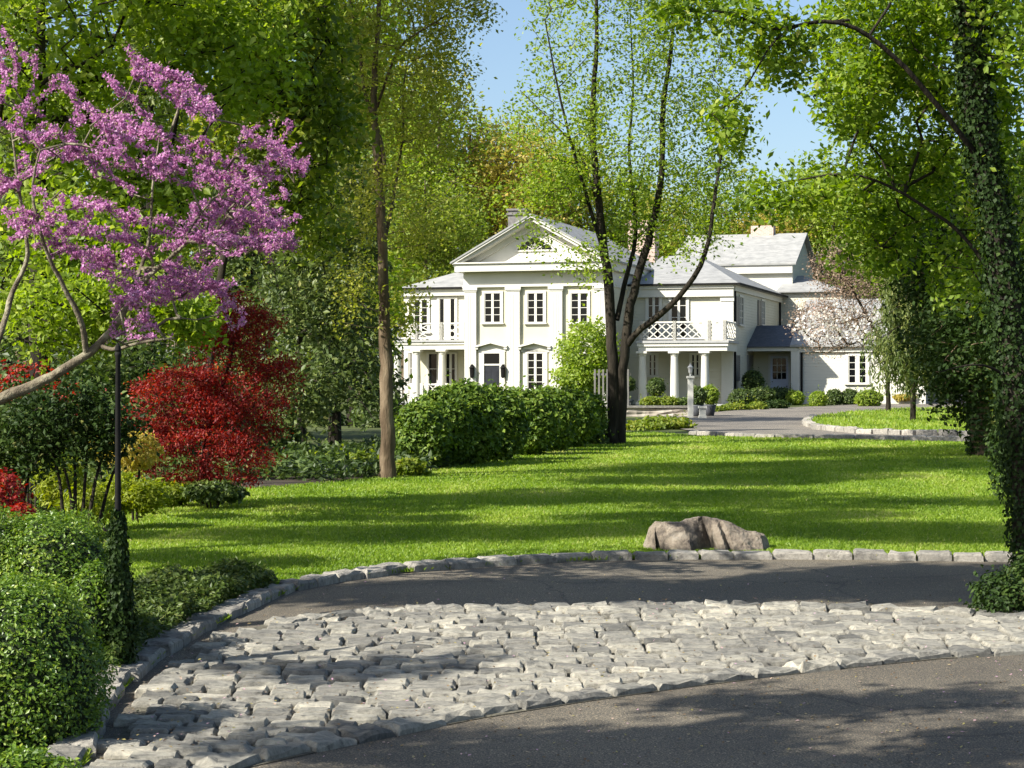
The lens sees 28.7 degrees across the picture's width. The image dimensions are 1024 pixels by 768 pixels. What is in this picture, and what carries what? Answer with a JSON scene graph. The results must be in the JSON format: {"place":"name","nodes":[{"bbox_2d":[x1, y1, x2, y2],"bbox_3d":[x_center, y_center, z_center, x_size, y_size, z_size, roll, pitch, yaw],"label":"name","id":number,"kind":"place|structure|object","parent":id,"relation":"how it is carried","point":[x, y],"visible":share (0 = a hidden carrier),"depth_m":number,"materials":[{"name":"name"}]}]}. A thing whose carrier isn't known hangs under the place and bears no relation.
{"place":"outdoors","nodes":[
{"label":"outdoors","id":0,"kind":"place"},
{"bbox_2d":[46,525,262,747],"bbox_3d":[-3.668,1.430,13.895,3.713,0.246,11.815,0,0,-22],"label":"bed","id":1,"kind":"object","parent":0,"point":[187,616],"visible":0.08,"depth_m":13.18,"materials":[{"name":"soil"}]},
{"bbox_2d":[0,466,37,519],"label":"red shrub","id":2,"kind":"object","parent":1,"relation":"on","point":[17,496],"visible":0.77,"depth_m":13.10,"materials":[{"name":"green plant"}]},
{"bbox_2d":[0,363,61,510],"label":"multi stemmed shrub","id":3,"kind":"object","parent":1,"relation":"on","point":[9,463],"visible":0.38,"depth_m":14.80,"materials":[{"name":"green plant"}]},
{"bbox_2d":[0,498,108,547],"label":"yew shrub","id":4,"kind":"object","parent":1,"relation":"on","point":[100,530],"visible":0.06,"depth_m":12.44,"materials":[{"name":"green plant"}]},
{"bbox_2d":[0,500,109,667],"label":"boxwood bush","id":5,"kind":"object","parent":1,"relation":"on","point":[76,554],"visible":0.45,"depth_m":10.54,"materials":[{"name":"green plant"}]},
{"bbox_2d":[0,567,123,752],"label":"boxwood bush","id":6,"kind":"object","parent":1,"relation":"on","point":[49,677],"visible":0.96,"depth_m":8.46,"materials":[{"name":"green plant"}]},
{"bbox_2d":[29,448,113,524],"bbox_3d":[-3.864,0.971,17.339,0.692,0.871,1.049,0,0,-37],"label":"chartreuse shrub","id":7,"kind":"object","parent":1,"relation":"on","point":[47,489],"visible":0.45,"depth_m":17.23,"materials":[{"name":"green plant"}]},
{"bbox_2d":[0,361,159,527],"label":"multi stemmed shrub","id":8,"kind":"object","parent":1,"relation":"on","point":[53,439],"visible":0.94,"depth_m":14.37,"materials":[{"name":"green plant"}]},
{"bbox_2d":[100,343,139,666],"bbox_3d":[-2.050,0.679,10.392,0.227,1.780,0.233,0,0,0],"label":"garden post","id":9,"kind":"object","parent":1,"relation":"on","point":[118,579],"visible":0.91,"depth_m":10.36,"materials":[{"name":"plant"}]},
{"bbox_2d":[81,468,182,526],"bbox_3d":[-3.553,1.089,18.439,0.956,0.630,0.948,0,0,0],"label":"chartreuse shrub","id":10,"kind":"object","parent":1,"relation":"on","point":[144,496],"visible":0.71,"depth_m":18.39,"materials":[{"name":"green plant"}]},
{"bbox_2d":[0,25,317,404],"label":"redbud tree","id":11,"kind":"object","parent":1,"relation":"on","point":[73,147],"visible":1,"depth_m":13.38,"materials":[{"name":"purple plant"}]},
{"bbox_2d":[101,556,280,671],"bbox_3d":[-2.227,1.341,12.020,0.922,0.344,3.984,0,0,6],"label":"ground cover","id":12,"kind":"object","parent":1,"relation":"on","point":[165,597],"visible":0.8,"depth_m":12.59,"materials":[{"name":"green plant"}]},
{"bbox_2d":[11,464,462,514],"bbox_3d":[-2.276,1.276,39.407,6.703,0.252,44.236,0,0,15],"label":"woodland bed","id":13,"kind":"object","parent":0,"point":[276,482],"visible":0.09,"depth_m":26.90,"materials":[{"name":"soil"}]},
{"bbox_2d":[0,359,106,512],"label":"red shrub","id":14,"kind":"object","parent":13,"relation":"on","point":[8,376],"visible":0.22,"depth_m":19.98,"materials":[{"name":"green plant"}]},
{"bbox_2d":[0,326,285,466],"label":"leafy tree","id":15,"kind":"object","parent":13,"relation":"on","point":[129,373],"visible":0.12,"depth_m":32.20,"materials":[{"name":"green plant"}]},
{"bbox_2d":[0,0,333,510],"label":"maple tree","id":16,"kind":"object","parent":13,"relation":"on","point":[186,42],"visible":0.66,"depth_m":20.08,"materials":[{"name":"green plant"}]},
{"bbox_2d":[1,433,463,514],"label":"undergrowth","id":17,"kind":"object","parent":13,"relation":"on","point":[296,463],"visible":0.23,"depth_m":28.19,"materials":[{"name":"green plant"}]},
{"bbox_2d":[161,0,394,466],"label":"maple tree","id":18,"kind":"object","parent":13,"relation":"on","point":[317,107],"visible":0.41,"depth_m":23.81,"materials":[{"name":"green plant"}]},
{"bbox_2d":[253,418,321,447],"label":"shade shrub","id":19,"kind":"object","parent":13,"relation":"on","point":[295,438],"visible":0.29,"depth_m":35.88,"materials":[{"name":"green plant"}]},
{"bbox_2d":[303,0,507,478],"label":"tall tree","id":20,"kind":"object","parent":13,"relation":"on","point":[375,26],"visible":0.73,"depth_m":27.90,"materials":[{"name":"green plant"}]},
{"bbox_2d":[394,370,534,467],"bbox_3d":[-0.835,0.593,32.543,1.702,1.644,4.504,0,0,15],"label":"clipped hedge","id":21,"kind":"object","parent":13,"relation":"on","point":[470,422],"visible":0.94,"depth_m":31.77,"materials":[{"name":"green plant"}]},
{"bbox_2d":[508,370,618,454],"bbox_3d":[0.874,0.579,39.381,1.622,1.676,7.487,0,0,12],"label":"clipped hedge","id":22,"kind":"object","parent":13,"relation":"on","point":[564,417],"visible":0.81,"depth_m":38.16,"materials":[{"name":"green plant"}]},
{"bbox_2d":[5,358,964,560],"bbox_3d":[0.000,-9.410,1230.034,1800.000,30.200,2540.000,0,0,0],"label":"ground","id":23,"kind":"structure","parent":0,"point":[355,434],"depth_m":53.59,"materials":[{"name":"green plant"}]},
{"bbox_2d":[0,0,111,391],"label":"hemlock tree","id":24,"kind":"object","parent":23,"relation":"on","point":[3,201],"visible":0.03,"depth_m":45.77,"materials":[{"name":"green plant"}]},
{"bbox_2d":[5,26,178,313],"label":"woodland tree","id":25,"kind":"object","parent":23,"relation":"on","point":[144,103],"visible":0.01,"depth_m":122.59,"materials":[{"name":"green plant"}]},
{"bbox_2d":[82,0,221,411],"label":"hemlock tree","id":26,"kind":"object","parent":23,"relation":"on","point":[130,108],"visible":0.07,"depth_m":49.98,"materials":[{"name":"green plant"}]},
{"bbox_2d":[133,67,278,359],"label":"woodland tree","id":27,"kind":"object","parent":23,"relation":"on","point":[192,248],"visible":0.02,"depth_m":122.97,"materials":[{"name":"green plant"}]},
{"bbox_2d":[175,84,327,439],"bbox_3d":[-6.041,-4.573,46.950,3.927,11.964,3.850,0,0,-22],"label":"hemlock tree","id":28,"kind":"object","parent":23,"relation":"on","point":[233,266],"visible":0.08,"depth_m":46.43,"materials":[{"name":"green plant"}]},
{"bbox_2d":[201,133,413,443],"bbox_3d":[-4.018,-1.879,38.096,4.263,6.599,5.569,0,0,0],"label":"leafy tree","id":29,"kind":"object","parent":23,"relation":"on","point":[312,302],"visible":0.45,"depth_m":37.42,"materials":[{"name":"green plant"}]},
{"bbox_2d":[264,61,409,442],"bbox_3d":[-3.760,-2.880,43.901,3.541,8.560,3.899,0,0,0],"label":"hemlock tree","id":30,"kind":"object","parent":23,"relation":"on","point":[336,415],"visible":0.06,"depth_m":43.66,"materials":[{"name":"green plant"}]},
{"bbox_2d":[264,0,433,425],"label":"leafy tree","id":31,"kind":"object","parent":23,"relation":"on","point":[397,266],"visible":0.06,"depth_m":58.97,"materials":[{"name":"green plant"}]},
{"bbox_2d":[347,373,415,427],"bbox_3d":[-3.921,0.474,58.144,1.818,1.874,1.660,0,0,-29],"label":"shade shrub","id":32,"kind":"object","parent":23,"relation":"on","point":[374,421],"visible":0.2,"depth_m":57.73,"materials":[{"name":"green plant"}]},
{"bbox_2d":[371,26,496,393],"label":"woodland tree","id":33,"kind":"object","parent":23,"relation":"on","point":[402,356],"visible":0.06,"depth_m":120.20,"materials":[{"name":"green plant"}]},
{"bbox_2d":[367,151,502,321],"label":"woodland tree","id":34,"kind":"object","parent":23,"relation":"on","point":[450,249],"visible":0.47,"depth_m":105.48,"materials":[{"name":"green plant"}]},
{"bbox_2d":[0,243,880,381],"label":"distant wood","id":35,"kind":"object","parent":23,"relation":"on","point":[221,323],"depth_m":166.77,"materials":[{"name":"green plant"}]},
{"bbox_2d":[368,61,534,305],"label":"woodland tree","id":36,"kind":"object","parent":23,"relation":"on","point":[471,144],"visible":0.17,"depth_m":115.97,"materials":[{"name":"green plant"}]},
{"bbox_2d":[391,103,553,272],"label":"woodland tree","id":37,"kind":"object","parent":23,"relation":"on","point":[470,135],"visible":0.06,"depth_m":122.63,"materials":[{"name":"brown plant"}]},
{"bbox_2d":[443,104,587,246],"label":"woodland tree","id":38,"kind":"object","parent":23,"relation":"on","point":[501,169],"visible":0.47,"depth_m":118.08,"materials":[{"name":"green plant"}]},
{"bbox_2d":[450,97,608,258],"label":"woodland tree","id":39,"kind":"object","parent":23,"relation":"on","point":[482,119],"depth_m":133.17,"materials":[{"name":"green plant"}]},
{"bbox_2d":[477,126,626,244],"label":"woodland tree","id":40,"kind":"object","parent":23,"relation":"on","point":[601,163],"visible":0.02,"depth_m":126.75,"materials":[{"name":"green plant"}]},
{"bbox_2d":[530,153,625,247],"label":"woodland tree","id":41,"kind":"object","parent":23,"relation":"on","point":[587,221],"visible":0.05,"depth_m":124.80,"materials":[{"name":"green plant"}]},
{"bbox_2d":[545,315,620,400],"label":"potted tree shrub","id":42,"kind":"object","parent":23,"relation":"on","point":[576,367],"visible":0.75,"depth_m":87.41,"materials":[{"name":"green plant"}]},
{"bbox_2d":[593,369,630,407],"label":"picket fence","id":43,"kind":"object","parent":23,"relation":"on","point":[606,374],"visible":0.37,"depth_m":82.00,"materials":[{"name":"paint"}]},
{"bbox_2d":[584,157,684,255],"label":"woodland tree","id":44,"kind":"object","parent":23,"relation":"on","point":[614,209],"visible":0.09,"depth_m":127.10,"materials":[{"name":"green plant"}]},
{"bbox_2d":[645,377,667,396],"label":"topiary ball","id":45,"kind":"object","parent":23,"relation":"on","point":[655,386],"visible":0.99,"depth_m":85.77,"materials":[{"name":"green plant"}]},
{"bbox_2d":[626,406,687,416],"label":"garden wall","id":46,"kind":"structure","parent":23,"relation":"on","point":[638,411],"depth_m":73.75,"materials":[{"name":"stone"}]},
{"bbox_2d":[607,181,708,257],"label":"woodland tree","id":47,"kind":"object","parent":23,"relation":"on","point":[674,244],"visible":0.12,"depth_m":125.05,"materials":[{"name":"green plant"}]},
{"bbox_2d":[392,208,928,405],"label":"mansion","id":48,"kind":"structure","parent":23,"relation":"on","point":[504,313],"depth_m":97.28,"materials":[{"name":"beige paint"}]},
{"bbox_2d":[412,298,430,333],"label":"window","id":49,"kind":"structure","parent":48,"relation":"in","point":[427,310],"depth_m":100.22,"materials":[{"name":"white paint"}]},
{"bbox_2d":[426,352,438,392],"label":"window","id":50,"kind":"structure","parent":48,"relation":"in","point":[432,358],"depth_m":100.05,"materials":[{"name":"white paint"}]},
{"bbox_2d":[437,297,457,339],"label":"french door","id":51,"kind":"structure","parent":48,"relation":"in","point":[448,313],"depth_m":99.81,"materials":[{"name":"white paint"}]},
{"bbox_2d":[445,352,456,383],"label":"window","id":52,"kind":"structure","parent":48,"relation":"in","point":[450,357],"depth_m":99.73,"materials":[{"name":"white paint"}]},
{"bbox_2d":[480,291,503,323],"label":"window","id":53,"kind":"structure","parent":48,"relation":"in","point":[492,301],"depth_m":95.56,"materials":[{"name":"white paint"}]},
{"bbox_2d":[479,351,504,387],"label":"front door","id":54,"kind":"structure","parent":48,"relation":"in","point":[488,360],"depth_m":95.56,"materials":[{"name":"white paint"}]},
{"bbox_2d":[514,235,554,251],"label":"fan window","id":55,"kind":"structure","parent":48,"relation":"in","point":[528,249],"depth_m":94.96,"materials":[{"name":"white glass"}]},
{"bbox_2d":[523,291,546,323],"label":"window","id":56,"kind":"structure","parent":48,"relation":"in","point":[535,301],"depth_m":94.93,"materials":[{"name":"white paint"}]},
{"bbox_2d":[523,349,547,389],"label":"window","id":57,"kind":"structure","parent":48,"relation":"in","point":[536,362],"depth_m":94.93,"materials":[{"name":"white paint"}]},
{"bbox_2d":[567,291,589,323],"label":"window","id":58,"kind":"structure","parent":48,"relation":"in","point":[576,310],"depth_m":94.31,"materials":[{"name":"white paint"}]},
{"bbox_2d":[646,353,659,376],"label":"window","id":59,"kind":"structure","parent":48,"relation":"in","point":[652,359],"depth_m":97.54,"materials":[{"name":"white paint"}]},
{"bbox_2d":[645,297,661,340],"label":"window","id":60,"kind":"structure","parent":48,"relation":"in","point":[653,305],"depth_m":97.54,"materials":[{"name":"white paint"}]},
{"bbox_2d":[668,297,688,340],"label":"window","id":61,"kind":"structure","parent":48,"relation":"in","point":[680,311],"depth_m":97.16,"materials":[{"name":"white paint"}]},
{"bbox_2d":[689,353,700,376],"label":"window","id":62,"kind":"structure","parent":48,"relation":"in","point":[694,358],"depth_m":96.92,"materials":[{"name":"white paint"}]},
{"bbox_2d":[768,354,789,388],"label":"side door","id":63,"kind":"structure","parent":48,"relation":"in","point":[778,364],"depth_m":101.38,"materials":[{"name":"white paint"}]},
{"bbox_2d":[844,353,870,384],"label":"window","id":64,"kind":"structure","parent":48,"relation":"in","point":[853,372],"depth_m":98.64,"materials":[{"name":"white paint"}]},
{"bbox_2d":[626,410,697,430],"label":"shrub","id":65,"kind":"object","parent":23,"relation":"on","point":[653,423],"visible":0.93,"depth_m":55.49,"materials":[{"name":"green plant"}]},
{"bbox_2d":[687,363,693,417],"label":"gate post","id":66,"kind":"object","parent":23,"relation":"on","point":[690,367],"visible":0.95,"depth_m":70.91,"materials":[{"name":"white paint"}]},
{"bbox_2d":[659,189,757,255],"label":"woodland tree","id":67,"kind":"object","parent":23,"relation":"on","point":[707,222],"visible":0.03,"depth_m":131.08,"materials":[{"name":"green plant"}]},
{"bbox_2d":[684,165,773,234],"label":"woodland tree","id":68,"kind":"object","parent":23,"relation":"on","point":[729,222],"visible":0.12,"depth_m":128.74,"materials":[{"name":"green plant"}]},
{"bbox_2d":[726,382,756,403],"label":"shrub","id":69,"kind":"object","parent":23,"relation":"on","point":[734,396],"visible":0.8,"depth_m":91.68,"materials":[{"name":"green plant"}]},
{"bbox_2d":[741,365,764,389],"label":"topiary ball","id":70,"kind":"object","parent":23,"relation":"on","point":[751,378],"visible":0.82,"depth_m":96.66,"materials":[{"name":"green plant"}]},
{"bbox_2d":[746,381,776,401],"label":"shrub","id":71,"kind":"object","parent":23,"relation":"on","point":[762,393],"visible":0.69,"depth_m":94.65,"materials":[{"name":"green plant"}]},
{"bbox_2d":[722,205,823,276],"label":"woodland tree","id":72,"kind":"object","parent":23,"relation":"on","point":[787,228],"visible":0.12,"depth_m":127.67,"materials":[{"name":"green plant"}]},
{"bbox_2d":[785,389,808,404],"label":"shrub","id":73,"kind":"object","parent":23,"relation":"on","point":[794,397],"visible":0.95,"depth_m":95.80,"materials":[{"name":"green plant"}]},
{"bbox_2d":[735,162,862,295],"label":"woodland tree","id":74,"kind":"object","parent":23,"relation":"on","point":[810,228],"visible":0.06,"depth_m":129.75,"materials":[{"name":"green plant"}]},
{"bbox_2d":[806,385,829,405],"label":"shrub","id":75,"kind":"object","parent":23,"relation":"on","point":[817,398],"visible":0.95,"depth_m":92.79,"materials":[{"name":"green plant"}]},
{"bbox_2d":[775,149,881,298],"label":"woodland tree","id":76,"kind":"object","parent":23,"relation":"on","point":[829,228],"visible":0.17,"depth_m":129.22,"materials":[{"name":"green plant"}]},
{"bbox_2d":[689,430,969,440],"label":"lawn edge kerb","id":77,"kind":"structure","parent":23,"relation":"on","point":[889,437],"depth_m":46.53,"materials":[{"name":"stone"}]},
{"bbox_2d":[636,0,1023,579],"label":"ivy tree","id":78,"kind":"object","parent":23,"relation":"on","point":[979,98],"visible":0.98,"depth_m":14.62,"materials":[{"name":"green plant"}]},
{"bbox_2d":[854,386,884,405],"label":"shrub","id":79,"kind":"object","parent":23,"relation":"on","point":[862,398],"visible":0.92,"depth_m":92.67,"materials":[{"name":"green plant"}]},
{"bbox_2d":[802,414,968,435],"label":"island kerb","id":80,"kind":"structure","parent":23,"relation":"on","point":[809,422],"depth_m":50.13,"materials":[{"name":"stone"}]},
{"bbox_2d":[833,125,952,298],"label":"woodland tree","id":81,"kind":"object","parent":23,"relation":"on","point":[870,293],"visible":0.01,"depth_m":127.71,"materials":[{"name":"green plant"}]},
{"bbox_2d":[0,430,1017,767],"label":"lawn","id":82,"kind":"structure","parent":0,"point":[703,462],"depth_m":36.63,"materials":[{"name":"green plant"}]},
{"bbox_2d":[0,736,81,767],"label":"boxwood bush","id":83,"kind":"object","parent":82,"relation":"on","point":[36,758],"visible":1,"depth_m":7.86,"materials":[{"name":"green plant"}]},
{"bbox_2d":[0,246,231,475],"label":"maple tree","id":84,"kind":"object","parent":82,"relation":"on","point":[95,310],"visible":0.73,"depth_m":18.21,"materials":[{"name":"green plant"}]},
{"bbox_2d":[90,427,178,520],"bbox_3d":[-3.817,0.813,19.577,0.948,1.172,0.764,0,0,24],"label":"yellow shrub","id":85,"kind":"object","parent":82,"relation":"on","point":[140,462],"visible":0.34,"depth_m":19.39,"materials":[{"name":"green plant"}]},
{"bbox_2d":[149,472,193,506],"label":"shade shrub","id":86,"kind":"object","parent":82,"relation":"on","point":[175,493],"visible":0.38,"depth_m":21.51,"materials":[{"name":"green plant"}]},
{"bbox_2d":[112,286,310,504],"bbox_3d":[-3.335,0.163,21.852,2.272,2.509,1.613,0,0,0],"label":"red maple","id":87,"kind":"object","parent":82,"relation":"on","point":[210,406],"visible":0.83,"depth_m":21.80,"materials":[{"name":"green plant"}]},
{"bbox_2d":[179,475,250,508],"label":"shade shrub","id":88,"kind":"object","parent":82,"relation":"on","point":[207,492],"visible":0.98,"depth_m":21.18,"materials":[{"name":"green plant"}]},
{"bbox_2d":[395,455,439,476],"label":"shade shrub","id":89,"kind":"object","parent":82,"relation":"on","point":[405,466],"visible":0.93,"depth_m":28.39,"materials":[{"name":"green plant"}]},
{"bbox_2d":[494,0,769,443],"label":"forked tree","id":90,"kind":"object","parent":82,"relation":"on","point":[617,389],"visible":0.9,"depth_m":42.54,"materials":[{"name":"green plant"}]},
{"bbox_2d":[643,516,769,551],"bbox_3d":[1.598,1.244,16.349,1.044,0.330,0.795,0,0,0],"label":"boulder","id":91,"kind":"object","parent":82,"relation":"on","point":[698,533],"visible":0.84,"depth_m":16.18,"materials":[{"name":"grey stone"}]},
{"bbox_2d":[859,129,1023,456],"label":"ivy trunk tree","id":92,"kind":"object","parent":82,"relation":"on","point":[954,340],"visible":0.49,"depth_m":36.00,"materials":[{"name":"green plant"}]},
{"bbox_2d":[970,363,1016,551],"bbox_3d":[4.178,0.444,15.992,0.816,1.928,0.968,0,0,-28],"label":"leafy shrub","id":93,"kind":"object","parent":82,"relation":"on","point":[991,434],"visible":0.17,"depth_m":16.02,"materials":[{"name":"green plant"}]},
{"bbox_2d":[0,0,1023,357],"label":"sky","id":94,"kind":"structure","parent":0,"point":[789,131],"materials":[{"name":"blue"}]},
{"bbox_2d":[83,559,1023,767],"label":"driveway","id":95,"kind":"structure","parent":0,"point":[857,744],"depth_m":9.61,"materials":[{"name":"grey asphalt"}]},
{"bbox_2d":[45,548,1017,767],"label":"driveway kerb","id":96,"kind":"structure","parent":95,"relation":"on","point":[172,641],"depth_m":14.47,"materials":[{"name":"stone"}]},
{"bbox_2d":[84,599,1023,767],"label":"cobblestone apron","id":97,"kind":"object","parent":95,"relation":"in","point":[873,641],"visible":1,"depth_m":10.63,"materials":[{"name":"stone"}]},
{"bbox_2d":[100,564,1021,765],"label":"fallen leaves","id":98,"kind":"object","parent":95,"relation":"on","point":[413,756],"visible":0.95,"depth_m":9.64,"materials":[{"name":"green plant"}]},
{"bbox_2d":[958,550,1023,612],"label":"ivy mound","id":99,"kind":"object","parent":95,"relation":"on","point":[1006,590],"visible":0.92,"depth_m":12.52,"materials":[{"name":"green plant"}]},
{"bbox_2d":[641,403,952,435],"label":"house driveway","id":100,"kind":"structure","parent":0,"point":[777,421],"depth_m":66.79,"materials":[{"name":"grey asphalt"}]},
{"bbox_2d":[686,384,707,415],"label":"topiary ball","id":101,"kind":"object","parent":100,"relation":"on","point":[700,395],"visible":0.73,"depth_m":72.79,"materials":[{"name":"green plant"}]},
{"bbox_2d":[701,384,719,415],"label":"topiary ball","id":102,"kind":"object","parent":100,"relation":"on","point":[713,396],"visible":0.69,"depth_m":73.81,"materials":[{"name":"green plant"}]},
{"bbox_2d":[820,408,962,429],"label":"grass island","id":103,"kind":"structure","parent":0,"point":[888,416],"depth_m":69.21,"materials":[{"name":"green plant"}]},
{"bbox_2d":[783,231,890,411],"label":"magnolia tree","id":104,"kind":"object","parent":103,"relation":"on","point":[851,288],"visible":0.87,"depth_m":77.70,"materials":[{"name":"pink plant"}]},
{"bbox_2d":[807,405,969,432],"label":"grass","id":105,"kind":"structure","parent":103,"relation":"on","point":[900,423],"depth_m":61.54,"materials":[{"name":"green plant"}]},
{"bbox_2d":[859,230,956,420],"bbox_3d":[12.587,-1.959,62.012,3.573,6.612,3.406,0,0,0],"label":"weeping conifer","id":106,"kind":"object","parent":103,"relation":"on","point":[885,343],"visible":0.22,"depth_m":61.75,"materials":[{"name":"green plant"}]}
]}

